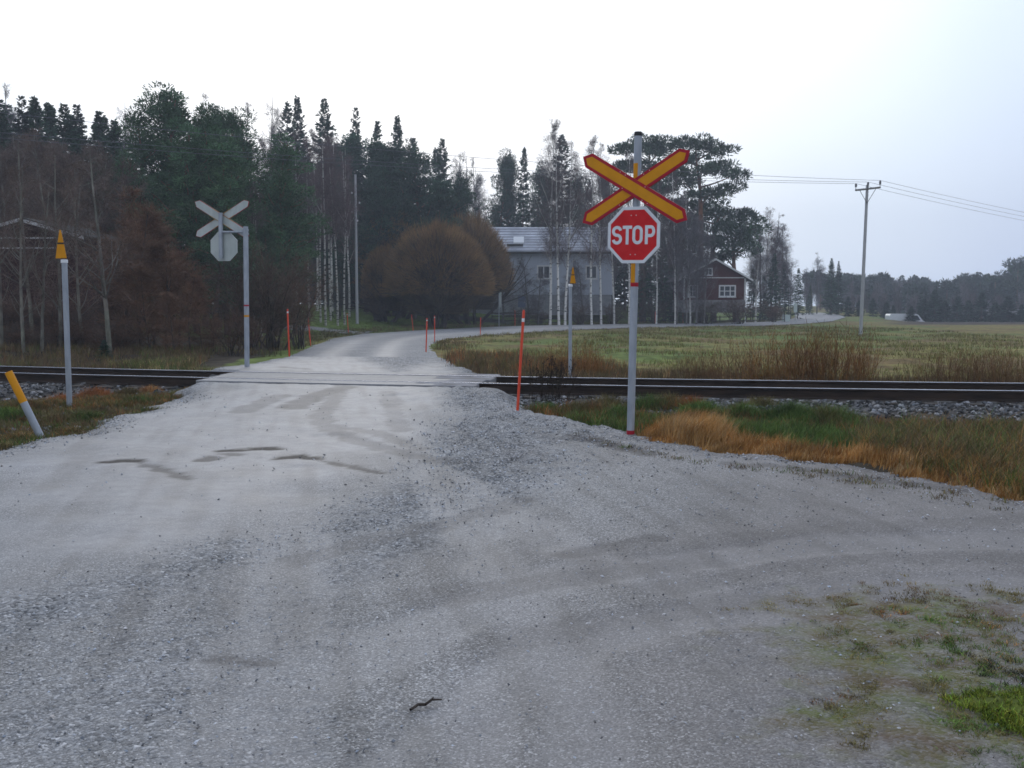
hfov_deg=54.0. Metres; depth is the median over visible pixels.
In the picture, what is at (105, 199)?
alder tree
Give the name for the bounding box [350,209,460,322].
willow shrub
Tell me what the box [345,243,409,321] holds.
willow shrub
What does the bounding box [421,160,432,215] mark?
spruce tree
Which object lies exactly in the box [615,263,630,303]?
spruce tree
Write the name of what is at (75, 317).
bare bush
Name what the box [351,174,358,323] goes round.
telephone pole
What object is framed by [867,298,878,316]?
spruce tree
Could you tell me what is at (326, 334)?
lawn grass
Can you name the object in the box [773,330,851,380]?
willow wands
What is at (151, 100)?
pine tree
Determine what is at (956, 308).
spruce tree
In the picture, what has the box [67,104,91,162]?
spruce tree
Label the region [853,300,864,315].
spruce tree
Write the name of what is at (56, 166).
alder tree
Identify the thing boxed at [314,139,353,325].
birch tree
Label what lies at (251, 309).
bare bush
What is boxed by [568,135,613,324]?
birch tree
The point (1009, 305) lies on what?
spruce tree
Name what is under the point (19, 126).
spruce tree
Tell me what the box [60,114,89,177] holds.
spruce tree
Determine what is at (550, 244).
birch tree
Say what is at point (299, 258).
pine tree
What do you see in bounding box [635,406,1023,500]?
tawny grass
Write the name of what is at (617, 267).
spruce tree
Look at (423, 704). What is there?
fallen twig
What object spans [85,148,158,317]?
pine tree
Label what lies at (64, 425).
verge stones
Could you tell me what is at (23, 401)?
leaning post
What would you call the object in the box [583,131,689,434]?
level crossing sign
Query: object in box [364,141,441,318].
pine tree
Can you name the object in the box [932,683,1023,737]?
moss cushion
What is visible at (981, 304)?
spruce tree
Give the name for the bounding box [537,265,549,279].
window
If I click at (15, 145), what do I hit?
alder tree
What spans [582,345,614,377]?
willow wands
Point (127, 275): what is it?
alder tree
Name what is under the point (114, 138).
spruce tree
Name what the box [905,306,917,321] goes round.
spruce tree
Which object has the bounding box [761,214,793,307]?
bare tree
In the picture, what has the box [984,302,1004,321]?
spruce tree
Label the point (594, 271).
window
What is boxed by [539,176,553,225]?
pine tree
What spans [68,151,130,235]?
alder tree
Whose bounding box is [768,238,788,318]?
birch tree
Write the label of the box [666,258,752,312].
red cottage
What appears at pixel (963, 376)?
willow wands
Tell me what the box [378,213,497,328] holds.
willow shrub
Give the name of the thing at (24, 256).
alder tree
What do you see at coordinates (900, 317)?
white van
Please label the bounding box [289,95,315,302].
spruce tree
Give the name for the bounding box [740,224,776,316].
bare tree
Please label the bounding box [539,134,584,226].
spruce tree
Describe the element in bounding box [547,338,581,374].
willow wands
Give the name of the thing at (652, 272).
bare tree
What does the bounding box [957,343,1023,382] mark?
willow wands
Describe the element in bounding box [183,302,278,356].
bare bush
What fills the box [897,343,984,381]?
willow wands
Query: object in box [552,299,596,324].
bare bush
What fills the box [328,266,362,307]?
spruce tree
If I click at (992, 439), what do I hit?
rough grass
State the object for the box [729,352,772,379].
willow wands
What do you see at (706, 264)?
bare tree
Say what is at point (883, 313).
spruce tree
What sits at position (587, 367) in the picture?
willow wands
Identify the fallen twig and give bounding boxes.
[409,697,441,710]
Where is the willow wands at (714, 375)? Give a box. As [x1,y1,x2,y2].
[678,341,746,379]
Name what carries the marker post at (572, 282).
on the ground at (1000, 329)
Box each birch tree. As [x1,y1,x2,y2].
[247,192,260,333]
[256,138,273,192]
[264,134,294,216]
[283,126,312,308]
[298,135,318,308]
[298,139,345,325]
[302,128,335,310]
[305,133,338,320]
[306,149,337,322]
[312,132,352,310]
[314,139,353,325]
[326,149,364,316]
[330,151,369,324]
[528,128,582,324]
[529,119,574,324]
[542,139,595,324]
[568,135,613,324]
[581,140,614,323]
[593,164,625,323]
[613,150,643,323]
[645,180,670,323]
[656,169,692,323]
[670,189,700,323]
[746,237,769,321]
[751,207,793,312]
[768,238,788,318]
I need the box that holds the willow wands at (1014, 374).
[943,348,1023,382]
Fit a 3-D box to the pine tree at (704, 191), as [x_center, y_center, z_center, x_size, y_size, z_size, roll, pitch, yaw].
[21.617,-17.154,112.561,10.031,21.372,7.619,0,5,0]
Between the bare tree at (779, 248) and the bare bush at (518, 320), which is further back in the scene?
the bare tree at (779, 248)
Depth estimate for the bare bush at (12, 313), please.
38.62 m
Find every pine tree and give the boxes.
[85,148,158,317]
[91,102,182,317]
[112,79,241,319]
[114,87,201,321]
[125,123,209,330]
[134,134,255,332]
[157,171,242,332]
[158,105,259,322]
[162,133,288,334]
[186,178,256,331]
[191,105,271,327]
[193,102,266,325]
[198,199,283,331]
[216,106,285,328]
[238,132,334,332]
[245,162,321,336]
[265,207,312,335]
[309,151,372,309]
[324,132,374,311]
[341,182,406,289]
[357,137,421,229]
[358,159,425,317]
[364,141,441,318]
[390,138,453,318]
[418,178,463,319]
[434,171,479,320]
[479,147,524,226]
[498,153,523,226]
[524,159,551,226]
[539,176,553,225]
[560,168,587,225]
[595,177,614,226]
[607,133,680,322]
[648,195,705,319]
[661,132,752,322]
[681,198,773,322]
[704,223,764,322]
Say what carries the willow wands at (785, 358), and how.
on the ground at (1000, 329)
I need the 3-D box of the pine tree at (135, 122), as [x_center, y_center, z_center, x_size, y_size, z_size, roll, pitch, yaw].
[-21.585,-9.889,59.354,5.724,13.135,6.948,1,6,0]
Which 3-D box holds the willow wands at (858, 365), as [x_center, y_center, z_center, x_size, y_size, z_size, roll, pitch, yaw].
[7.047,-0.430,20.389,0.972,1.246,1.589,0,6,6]
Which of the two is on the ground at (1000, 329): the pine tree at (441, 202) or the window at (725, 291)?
the pine tree at (441, 202)
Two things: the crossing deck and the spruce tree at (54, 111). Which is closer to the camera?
the crossing deck
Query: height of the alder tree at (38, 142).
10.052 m
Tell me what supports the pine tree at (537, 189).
on the ground at (1000, 329)
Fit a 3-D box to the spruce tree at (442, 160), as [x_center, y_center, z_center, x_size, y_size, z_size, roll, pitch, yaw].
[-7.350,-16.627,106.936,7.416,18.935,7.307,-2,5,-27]
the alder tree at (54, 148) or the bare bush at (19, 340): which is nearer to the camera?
the bare bush at (19, 340)
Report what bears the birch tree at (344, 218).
on the ground at (1000, 329)
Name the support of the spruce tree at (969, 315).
on the ground at (1000, 329)
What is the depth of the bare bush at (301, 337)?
40.73 m
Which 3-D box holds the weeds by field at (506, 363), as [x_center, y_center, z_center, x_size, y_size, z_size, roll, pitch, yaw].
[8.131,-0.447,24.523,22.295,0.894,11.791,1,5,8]
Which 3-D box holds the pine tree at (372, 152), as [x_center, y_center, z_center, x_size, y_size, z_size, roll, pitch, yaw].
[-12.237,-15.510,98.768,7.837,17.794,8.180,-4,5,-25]
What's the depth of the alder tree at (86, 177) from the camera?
51.17 m
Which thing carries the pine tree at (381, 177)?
on the ground at (1000, 329)
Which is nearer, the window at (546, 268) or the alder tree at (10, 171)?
the alder tree at (10, 171)
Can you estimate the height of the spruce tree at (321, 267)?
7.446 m
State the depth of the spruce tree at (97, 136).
79.78 m
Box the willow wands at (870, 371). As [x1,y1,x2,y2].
[796,322,889,380]
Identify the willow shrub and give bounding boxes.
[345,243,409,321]
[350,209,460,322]
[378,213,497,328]
[449,209,539,324]
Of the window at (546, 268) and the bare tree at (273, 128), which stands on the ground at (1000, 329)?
the bare tree at (273, 128)
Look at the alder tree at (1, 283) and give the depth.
30.89 m
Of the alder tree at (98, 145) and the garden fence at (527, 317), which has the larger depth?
the garden fence at (527, 317)
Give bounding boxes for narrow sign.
[499,292,501,306]
[794,303,796,317]
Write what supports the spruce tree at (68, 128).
on the ground at (1000, 329)
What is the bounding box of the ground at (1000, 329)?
[0,304,1023,492]
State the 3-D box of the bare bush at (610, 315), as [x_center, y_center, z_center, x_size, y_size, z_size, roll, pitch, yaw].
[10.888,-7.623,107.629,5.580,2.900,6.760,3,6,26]
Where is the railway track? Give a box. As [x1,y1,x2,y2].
[0,366,1023,406]
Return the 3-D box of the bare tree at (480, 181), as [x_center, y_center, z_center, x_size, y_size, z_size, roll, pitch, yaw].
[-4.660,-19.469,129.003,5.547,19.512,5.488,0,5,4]
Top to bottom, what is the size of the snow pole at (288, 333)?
1.697 m
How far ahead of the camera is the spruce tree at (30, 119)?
77.49 m
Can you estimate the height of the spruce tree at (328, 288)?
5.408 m
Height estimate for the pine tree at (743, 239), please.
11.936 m
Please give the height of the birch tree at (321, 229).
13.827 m
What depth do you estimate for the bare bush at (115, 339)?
30.44 m
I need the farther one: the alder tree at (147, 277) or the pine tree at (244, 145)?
the pine tree at (244, 145)
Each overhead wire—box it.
[0,112,1020,211]
[0,132,1019,215]
[5,138,1023,220]
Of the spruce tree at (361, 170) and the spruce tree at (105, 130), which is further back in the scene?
the spruce tree at (361, 170)
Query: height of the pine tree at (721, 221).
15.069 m
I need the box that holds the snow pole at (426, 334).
[425,318,427,351]
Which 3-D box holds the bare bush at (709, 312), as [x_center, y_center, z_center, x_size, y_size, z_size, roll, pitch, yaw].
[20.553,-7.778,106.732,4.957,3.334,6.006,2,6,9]
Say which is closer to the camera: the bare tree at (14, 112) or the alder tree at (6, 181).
the alder tree at (6, 181)
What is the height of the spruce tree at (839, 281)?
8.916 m
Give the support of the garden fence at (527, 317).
on the ground at (1000, 329)
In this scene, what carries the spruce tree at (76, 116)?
on the ground at (1000, 329)
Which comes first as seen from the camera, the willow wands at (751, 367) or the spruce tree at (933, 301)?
the willow wands at (751, 367)
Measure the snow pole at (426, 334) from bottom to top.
1.478 m
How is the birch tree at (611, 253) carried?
on the ground at (1000, 329)
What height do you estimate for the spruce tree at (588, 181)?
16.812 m
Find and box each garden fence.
[491,315,560,324]
[637,314,784,322]
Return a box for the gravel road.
[0,313,1023,767]
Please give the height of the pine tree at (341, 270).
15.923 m
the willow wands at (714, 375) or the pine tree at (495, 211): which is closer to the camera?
the willow wands at (714, 375)
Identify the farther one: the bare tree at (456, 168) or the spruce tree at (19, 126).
the bare tree at (456, 168)
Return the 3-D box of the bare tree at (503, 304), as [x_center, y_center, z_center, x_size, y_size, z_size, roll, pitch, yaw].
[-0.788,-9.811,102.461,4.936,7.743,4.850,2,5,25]
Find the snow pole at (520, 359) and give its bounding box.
[516,310,524,410]
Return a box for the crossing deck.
[196,370,500,387]
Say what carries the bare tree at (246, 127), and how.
on the ground at (1000, 329)
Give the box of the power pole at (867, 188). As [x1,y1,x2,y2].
[855,181,880,333]
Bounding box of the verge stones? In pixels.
[0,402,161,434]
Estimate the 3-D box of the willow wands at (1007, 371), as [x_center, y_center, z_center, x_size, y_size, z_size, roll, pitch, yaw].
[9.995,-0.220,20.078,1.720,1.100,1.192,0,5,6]
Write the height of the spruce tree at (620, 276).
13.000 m
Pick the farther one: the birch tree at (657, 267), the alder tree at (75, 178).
the birch tree at (657, 267)
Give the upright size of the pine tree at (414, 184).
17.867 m
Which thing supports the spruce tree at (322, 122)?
on the ground at (1000, 329)
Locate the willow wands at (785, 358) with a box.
[766,320,840,380]
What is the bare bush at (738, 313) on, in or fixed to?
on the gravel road
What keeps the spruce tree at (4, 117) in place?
on the ground at (1000, 329)
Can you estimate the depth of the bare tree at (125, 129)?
73.61 m
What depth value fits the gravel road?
5.52 m
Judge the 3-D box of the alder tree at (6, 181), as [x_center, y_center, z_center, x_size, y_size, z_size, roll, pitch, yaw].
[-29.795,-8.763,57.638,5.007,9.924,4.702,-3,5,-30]
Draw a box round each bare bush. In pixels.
[1,324,52,346]
[2,291,38,335]
[2,298,28,333]
[8,313,103,348]
[25,332,63,349]
[26,306,50,334]
[31,285,107,334]
[35,308,56,333]
[47,324,85,346]
[51,319,127,348]
[62,305,90,334]
[71,293,142,336]
[74,302,129,337]
[80,320,168,352]
[86,320,133,347]
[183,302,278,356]
[190,237,327,350]
[205,246,326,351]
[273,253,341,348]
[498,304,540,324]
[531,310,552,324]
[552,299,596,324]
[597,300,627,323]
[637,296,670,322]
[673,306,699,322]
[685,297,724,323]
[714,292,769,323]
[757,301,785,321]
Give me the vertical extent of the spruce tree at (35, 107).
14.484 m
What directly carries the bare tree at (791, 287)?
on the ground at (1000, 329)
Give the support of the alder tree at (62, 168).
on the ground at (1000, 329)
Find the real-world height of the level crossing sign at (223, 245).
3.863 m
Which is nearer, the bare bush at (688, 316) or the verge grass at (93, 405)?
the verge grass at (93, 405)
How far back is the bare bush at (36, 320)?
41.46 m
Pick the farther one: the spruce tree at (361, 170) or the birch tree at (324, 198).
the spruce tree at (361, 170)
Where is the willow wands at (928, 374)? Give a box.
[886,351,962,381]
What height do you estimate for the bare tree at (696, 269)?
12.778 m
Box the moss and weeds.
[573,432,1023,767]
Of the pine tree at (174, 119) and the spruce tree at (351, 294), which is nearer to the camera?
the pine tree at (174, 119)
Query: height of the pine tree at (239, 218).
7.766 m
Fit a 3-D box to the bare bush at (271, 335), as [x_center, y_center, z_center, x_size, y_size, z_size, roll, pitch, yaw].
[-8.890,-3.304,36.737,4.128,4.497,5.002,-5,8,-42]
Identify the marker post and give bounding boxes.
[56,230,71,405]
[568,267,575,376]
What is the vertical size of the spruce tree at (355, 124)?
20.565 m
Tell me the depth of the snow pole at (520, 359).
13.75 m
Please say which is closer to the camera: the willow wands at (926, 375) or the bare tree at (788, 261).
the willow wands at (926, 375)
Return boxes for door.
[518,296,525,306]
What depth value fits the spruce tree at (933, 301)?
155.22 m
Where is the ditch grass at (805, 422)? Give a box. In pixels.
[514,391,1022,450]
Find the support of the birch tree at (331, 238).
on the ground at (1000, 329)
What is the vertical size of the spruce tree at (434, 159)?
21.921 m
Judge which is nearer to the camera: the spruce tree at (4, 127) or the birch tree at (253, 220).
the birch tree at (253, 220)
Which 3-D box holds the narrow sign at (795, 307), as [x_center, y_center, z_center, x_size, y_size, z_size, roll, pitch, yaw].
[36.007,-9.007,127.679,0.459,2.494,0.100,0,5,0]
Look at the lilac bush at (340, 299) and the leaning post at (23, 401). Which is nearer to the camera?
the leaning post at (23, 401)
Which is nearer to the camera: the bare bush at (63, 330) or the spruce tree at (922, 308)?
the bare bush at (63, 330)
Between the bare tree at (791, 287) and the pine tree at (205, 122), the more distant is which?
the bare tree at (791, 287)
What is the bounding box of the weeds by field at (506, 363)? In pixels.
[441,345,1023,382]
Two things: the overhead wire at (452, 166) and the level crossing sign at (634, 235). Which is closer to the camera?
the level crossing sign at (634, 235)
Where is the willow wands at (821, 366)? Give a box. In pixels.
[781,319,872,380]
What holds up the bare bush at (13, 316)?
on the ground at (1000, 329)
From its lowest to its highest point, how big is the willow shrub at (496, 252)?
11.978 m
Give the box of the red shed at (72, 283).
[0,217,131,331]
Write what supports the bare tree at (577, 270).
on the ground at (1000, 329)
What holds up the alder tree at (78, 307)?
on the ground at (1000, 329)
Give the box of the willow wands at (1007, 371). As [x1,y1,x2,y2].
[980,349,1023,382]
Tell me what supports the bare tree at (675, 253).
on the ground at (1000, 329)
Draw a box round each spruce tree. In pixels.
[0,99,25,173]
[0,111,13,170]
[1,104,18,138]
[8,95,35,195]
[19,95,57,209]
[20,106,42,143]
[35,103,86,206]
[38,102,59,146]
[43,105,61,174]
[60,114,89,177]
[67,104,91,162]
[67,114,88,152]
[70,111,115,235]
[89,128,107,161]
[94,340,112,357]
[100,115,109,145]
[106,118,151,298]
[106,126,127,156]
[274,101,306,289]
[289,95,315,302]
[299,98,359,297]
[300,234,341,297]
[301,247,323,304]
[307,229,339,302]
[314,264,353,304]
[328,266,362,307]
[349,107,365,304]
[357,146,366,304]
[361,120,382,208]
[389,115,413,308]
[408,138,421,216]
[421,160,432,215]
[428,138,454,313]
[428,147,441,180]
[509,147,534,226]
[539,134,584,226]
[578,179,615,300]
[611,190,627,306]
[612,255,639,307]
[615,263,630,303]
[637,257,662,322]
[646,253,665,301]
[650,229,673,321]
[658,259,685,321]
[745,269,760,318]
[757,276,769,320]
[758,253,785,320]
[778,261,792,316]
[788,268,806,318]
[805,284,814,314]
[819,259,842,314]
[834,261,845,314]
[841,296,853,316]
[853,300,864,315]
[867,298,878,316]
[878,302,890,317]
[890,305,895,313]
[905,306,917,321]
[917,298,932,321]
[924,290,945,321]
[934,300,957,321]
[949,296,964,321]
[957,300,982,321]
[972,292,988,321]
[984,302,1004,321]
[999,296,1019,321]
[1013,304,1023,321]
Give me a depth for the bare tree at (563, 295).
104.64 m
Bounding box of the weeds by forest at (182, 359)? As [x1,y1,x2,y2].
[0,338,223,370]
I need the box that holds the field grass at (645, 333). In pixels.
[431,323,1023,376]
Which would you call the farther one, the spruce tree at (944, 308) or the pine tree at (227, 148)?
the spruce tree at (944, 308)
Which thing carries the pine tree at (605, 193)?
on the ground at (1000, 329)
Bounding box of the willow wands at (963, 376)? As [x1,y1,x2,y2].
[925,346,989,381]
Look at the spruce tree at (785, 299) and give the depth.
133.44 m
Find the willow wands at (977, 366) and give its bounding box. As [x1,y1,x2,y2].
[943,344,1005,381]
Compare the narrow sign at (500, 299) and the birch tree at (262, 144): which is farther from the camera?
the narrow sign at (500, 299)
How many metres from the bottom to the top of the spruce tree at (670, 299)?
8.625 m
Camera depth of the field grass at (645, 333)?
52.73 m
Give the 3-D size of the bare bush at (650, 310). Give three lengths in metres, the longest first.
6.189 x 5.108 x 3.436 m
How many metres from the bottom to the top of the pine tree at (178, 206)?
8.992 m
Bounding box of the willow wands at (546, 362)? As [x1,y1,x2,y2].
[536,341,572,371]
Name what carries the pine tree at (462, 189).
on the ground at (1000, 329)
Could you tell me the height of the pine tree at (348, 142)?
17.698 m
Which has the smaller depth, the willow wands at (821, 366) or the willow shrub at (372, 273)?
the willow wands at (821, 366)
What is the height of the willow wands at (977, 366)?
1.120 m
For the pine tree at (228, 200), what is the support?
on the ground at (1000, 329)
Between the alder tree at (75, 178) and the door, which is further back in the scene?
the door
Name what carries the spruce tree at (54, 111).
on the ground at (1000, 329)
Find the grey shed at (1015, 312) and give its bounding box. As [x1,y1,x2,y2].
[987,309,1023,321]
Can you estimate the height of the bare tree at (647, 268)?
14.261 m
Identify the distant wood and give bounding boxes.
[800,255,1023,321]
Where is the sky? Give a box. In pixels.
[0,0,1023,307]
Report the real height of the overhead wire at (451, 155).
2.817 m
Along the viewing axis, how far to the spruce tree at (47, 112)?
70.80 m
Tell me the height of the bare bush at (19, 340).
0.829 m
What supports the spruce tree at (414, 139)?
on the ground at (1000, 329)
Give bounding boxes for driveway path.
[284,325,371,333]
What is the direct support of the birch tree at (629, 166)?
on the ground at (1000, 329)
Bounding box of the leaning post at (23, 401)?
[5,370,43,438]
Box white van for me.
[885,314,923,321]
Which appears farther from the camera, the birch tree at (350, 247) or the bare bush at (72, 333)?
the birch tree at (350, 247)
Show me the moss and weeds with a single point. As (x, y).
(956, 651)
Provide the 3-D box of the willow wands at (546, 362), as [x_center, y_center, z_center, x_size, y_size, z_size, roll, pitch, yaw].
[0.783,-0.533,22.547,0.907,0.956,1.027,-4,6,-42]
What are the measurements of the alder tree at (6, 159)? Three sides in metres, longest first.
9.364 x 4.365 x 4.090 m
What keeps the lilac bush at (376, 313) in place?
on the ground at (1000, 329)
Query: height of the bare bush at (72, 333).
1.263 m
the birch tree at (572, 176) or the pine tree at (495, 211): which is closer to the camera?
the birch tree at (572, 176)
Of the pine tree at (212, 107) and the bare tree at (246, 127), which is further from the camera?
the bare tree at (246, 127)
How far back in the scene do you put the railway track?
17.40 m
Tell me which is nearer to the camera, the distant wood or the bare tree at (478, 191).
the bare tree at (478, 191)
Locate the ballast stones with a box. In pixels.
[0,372,1023,421]
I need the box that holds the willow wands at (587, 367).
[563,336,605,374]
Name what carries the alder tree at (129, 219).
on the ground at (1000, 329)
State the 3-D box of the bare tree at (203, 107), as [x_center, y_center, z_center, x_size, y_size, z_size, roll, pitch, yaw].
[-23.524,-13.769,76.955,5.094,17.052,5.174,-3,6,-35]
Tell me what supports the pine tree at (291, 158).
on the ground at (1000, 329)
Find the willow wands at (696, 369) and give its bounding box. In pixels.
[676,355,729,378]
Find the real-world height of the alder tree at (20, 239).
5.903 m
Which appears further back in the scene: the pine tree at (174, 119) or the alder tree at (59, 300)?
the pine tree at (174, 119)
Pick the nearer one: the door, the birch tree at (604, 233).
the birch tree at (604, 233)
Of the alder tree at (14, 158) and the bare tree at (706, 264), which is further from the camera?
the bare tree at (706, 264)
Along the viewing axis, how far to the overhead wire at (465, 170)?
51.98 m
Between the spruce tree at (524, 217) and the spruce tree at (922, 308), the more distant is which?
the spruce tree at (922, 308)
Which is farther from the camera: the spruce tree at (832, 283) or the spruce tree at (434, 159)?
the spruce tree at (832, 283)
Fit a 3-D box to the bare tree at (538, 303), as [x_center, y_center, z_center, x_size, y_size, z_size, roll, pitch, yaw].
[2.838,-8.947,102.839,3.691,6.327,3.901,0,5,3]
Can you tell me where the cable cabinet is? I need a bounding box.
[782,315,789,320]
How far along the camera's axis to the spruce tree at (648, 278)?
115.18 m
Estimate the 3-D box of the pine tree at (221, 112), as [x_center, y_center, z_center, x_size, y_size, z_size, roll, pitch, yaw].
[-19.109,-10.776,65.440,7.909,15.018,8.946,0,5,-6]
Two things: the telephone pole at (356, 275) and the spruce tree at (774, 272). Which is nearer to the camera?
the telephone pole at (356, 275)
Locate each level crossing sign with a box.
[195,200,249,366]
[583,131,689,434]
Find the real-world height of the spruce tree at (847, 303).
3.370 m
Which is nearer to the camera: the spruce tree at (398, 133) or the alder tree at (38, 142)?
the alder tree at (38, 142)
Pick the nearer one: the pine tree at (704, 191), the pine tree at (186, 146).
the pine tree at (186, 146)
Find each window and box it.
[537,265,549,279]
[585,265,597,279]
[688,285,697,297]
[718,285,736,297]
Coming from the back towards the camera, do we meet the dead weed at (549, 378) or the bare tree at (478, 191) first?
the bare tree at (478, 191)
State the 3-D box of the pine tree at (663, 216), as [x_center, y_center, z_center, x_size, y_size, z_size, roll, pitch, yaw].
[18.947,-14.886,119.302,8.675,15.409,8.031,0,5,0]
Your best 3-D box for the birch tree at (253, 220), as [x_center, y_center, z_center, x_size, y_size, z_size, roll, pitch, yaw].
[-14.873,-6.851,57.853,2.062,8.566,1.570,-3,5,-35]
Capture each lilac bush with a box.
[311,275,351,318]
[354,284,397,321]
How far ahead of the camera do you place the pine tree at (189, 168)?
54.12 m
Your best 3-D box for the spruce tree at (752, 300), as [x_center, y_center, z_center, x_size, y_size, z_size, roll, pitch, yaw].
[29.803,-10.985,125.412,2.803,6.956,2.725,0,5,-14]
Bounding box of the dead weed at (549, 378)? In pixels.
[527,351,580,401]
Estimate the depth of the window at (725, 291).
107.52 m
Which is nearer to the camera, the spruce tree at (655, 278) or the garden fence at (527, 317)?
the garden fence at (527, 317)
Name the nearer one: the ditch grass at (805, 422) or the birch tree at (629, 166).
the ditch grass at (805, 422)
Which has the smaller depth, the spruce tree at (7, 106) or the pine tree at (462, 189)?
the spruce tree at (7, 106)
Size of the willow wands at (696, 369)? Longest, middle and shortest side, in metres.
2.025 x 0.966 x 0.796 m
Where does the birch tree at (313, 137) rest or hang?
on the ground at (1000, 329)
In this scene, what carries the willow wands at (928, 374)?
on the ground at (1000, 329)
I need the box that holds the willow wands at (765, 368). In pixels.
[731,328,792,379]
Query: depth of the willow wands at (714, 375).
21.20 m
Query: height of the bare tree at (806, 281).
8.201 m
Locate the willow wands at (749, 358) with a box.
[716,327,850,379]
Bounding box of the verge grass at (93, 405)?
[0,384,187,450]
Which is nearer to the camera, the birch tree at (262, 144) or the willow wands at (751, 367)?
the willow wands at (751, 367)
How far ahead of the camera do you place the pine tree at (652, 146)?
113.43 m
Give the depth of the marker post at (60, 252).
14.74 m
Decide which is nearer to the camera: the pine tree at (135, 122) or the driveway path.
the pine tree at (135, 122)
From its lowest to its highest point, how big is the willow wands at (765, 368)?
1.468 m
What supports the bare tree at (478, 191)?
on the ground at (1000, 329)
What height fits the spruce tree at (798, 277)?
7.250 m
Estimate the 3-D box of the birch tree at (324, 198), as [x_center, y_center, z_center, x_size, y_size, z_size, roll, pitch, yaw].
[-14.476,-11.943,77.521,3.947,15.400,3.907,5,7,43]
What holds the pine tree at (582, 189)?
on the ground at (1000, 329)
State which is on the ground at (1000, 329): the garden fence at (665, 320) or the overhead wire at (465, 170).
the garden fence at (665, 320)
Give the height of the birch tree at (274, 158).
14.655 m
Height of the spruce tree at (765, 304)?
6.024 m
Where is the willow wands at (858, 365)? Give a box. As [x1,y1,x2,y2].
[834,337,883,380]
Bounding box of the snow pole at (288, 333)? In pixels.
[287,309,289,356]
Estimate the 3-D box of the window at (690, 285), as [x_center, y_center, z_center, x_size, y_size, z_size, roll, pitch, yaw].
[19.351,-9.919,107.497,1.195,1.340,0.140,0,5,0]
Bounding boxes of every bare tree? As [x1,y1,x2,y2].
[2,83,23,141]
[109,107,140,158]
[190,94,207,126]
[241,101,264,176]
[254,98,294,177]
[450,149,469,209]
[461,159,480,211]
[469,158,490,219]
[470,169,488,218]
[498,265,525,323]
[507,255,543,323]
[524,267,552,324]
[554,258,585,310]
[562,260,598,324]
[611,204,631,312]
[638,203,662,295]
[646,216,662,315]
[653,231,673,295]
[657,195,701,323]
[665,208,703,323]
[681,206,714,323]
[689,222,719,323]
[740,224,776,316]
[743,244,767,319]
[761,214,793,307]
[764,229,794,318]
[768,223,793,318]
[777,252,799,311]
[784,264,798,318]
[800,268,816,312]
[808,253,826,313]
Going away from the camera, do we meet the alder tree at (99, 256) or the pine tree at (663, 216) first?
the alder tree at (99, 256)
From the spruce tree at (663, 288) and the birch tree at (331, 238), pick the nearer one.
the birch tree at (331, 238)
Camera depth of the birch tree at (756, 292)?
121.16 m
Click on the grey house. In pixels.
(521, 242)
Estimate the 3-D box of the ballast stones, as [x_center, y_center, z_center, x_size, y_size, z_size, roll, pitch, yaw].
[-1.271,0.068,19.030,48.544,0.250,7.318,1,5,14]
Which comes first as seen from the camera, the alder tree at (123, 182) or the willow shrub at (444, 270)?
the alder tree at (123, 182)
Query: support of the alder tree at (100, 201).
on the ground at (1000, 329)
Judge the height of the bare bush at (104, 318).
2.267 m
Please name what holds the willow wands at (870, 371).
on the ground at (1000, 329)
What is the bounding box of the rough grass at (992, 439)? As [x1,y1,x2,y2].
[822,398,1023,500]
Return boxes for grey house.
[469,227,611,314]
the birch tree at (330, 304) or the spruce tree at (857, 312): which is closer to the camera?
the birch tree at (330, 304)
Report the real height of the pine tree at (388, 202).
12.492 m
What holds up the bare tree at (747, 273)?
on the ground at (1000, 329)
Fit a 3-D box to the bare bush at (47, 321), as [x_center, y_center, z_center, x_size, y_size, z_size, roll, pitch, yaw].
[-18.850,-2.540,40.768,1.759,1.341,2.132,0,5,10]
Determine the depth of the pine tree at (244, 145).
63.63 m
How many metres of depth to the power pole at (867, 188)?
63.71 m
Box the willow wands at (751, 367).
[683,337,773,379]
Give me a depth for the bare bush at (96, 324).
39.06 m
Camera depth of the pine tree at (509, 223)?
128.95 m
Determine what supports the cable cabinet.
on the gravel road
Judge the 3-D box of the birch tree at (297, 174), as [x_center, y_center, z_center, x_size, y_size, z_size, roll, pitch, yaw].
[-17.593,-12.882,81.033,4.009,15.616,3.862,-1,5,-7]
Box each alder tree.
[0,131,52,221]
[0,140,29,221]
[0,143,79,341]
[0,146,47,218]
[0,147,27,210]
[0,149,41,221]
[0,156,24,218]
[0,162,60,352]
[0,175,38,345]
[1,125,71,223]
[4,135,83,223]
[6,138,71,221]
[6,188,77,351]
[10,136,54,218]
[15,151,95,348]
[18,140,95,229]
[34,150,150,354]
[36,142,114,235]
[42,161,117,344]
[46,151,92,224]
[58,153,95,216]
[61,159,126,230]
[64,138,118,235]
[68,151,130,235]
[68,182,202,345]
[70,167,124,234]
[86,205,187,346]
[90,215,197,345]
[99,157,150,237]
[110,262,169,349]
[130,237,198,345]
[147,250,230,346]
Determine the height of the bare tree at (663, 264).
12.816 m
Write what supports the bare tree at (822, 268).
on the ground at (1000, 329)
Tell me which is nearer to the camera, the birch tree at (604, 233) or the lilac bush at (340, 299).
the lilac bush at (340, 299)
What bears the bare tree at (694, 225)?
on the ground at (1000, 329)
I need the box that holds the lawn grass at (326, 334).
[162,308,769,356]
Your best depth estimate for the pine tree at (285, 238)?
58.81 m
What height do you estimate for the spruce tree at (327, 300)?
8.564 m
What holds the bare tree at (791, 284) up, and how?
on the ground at (1000, 329)

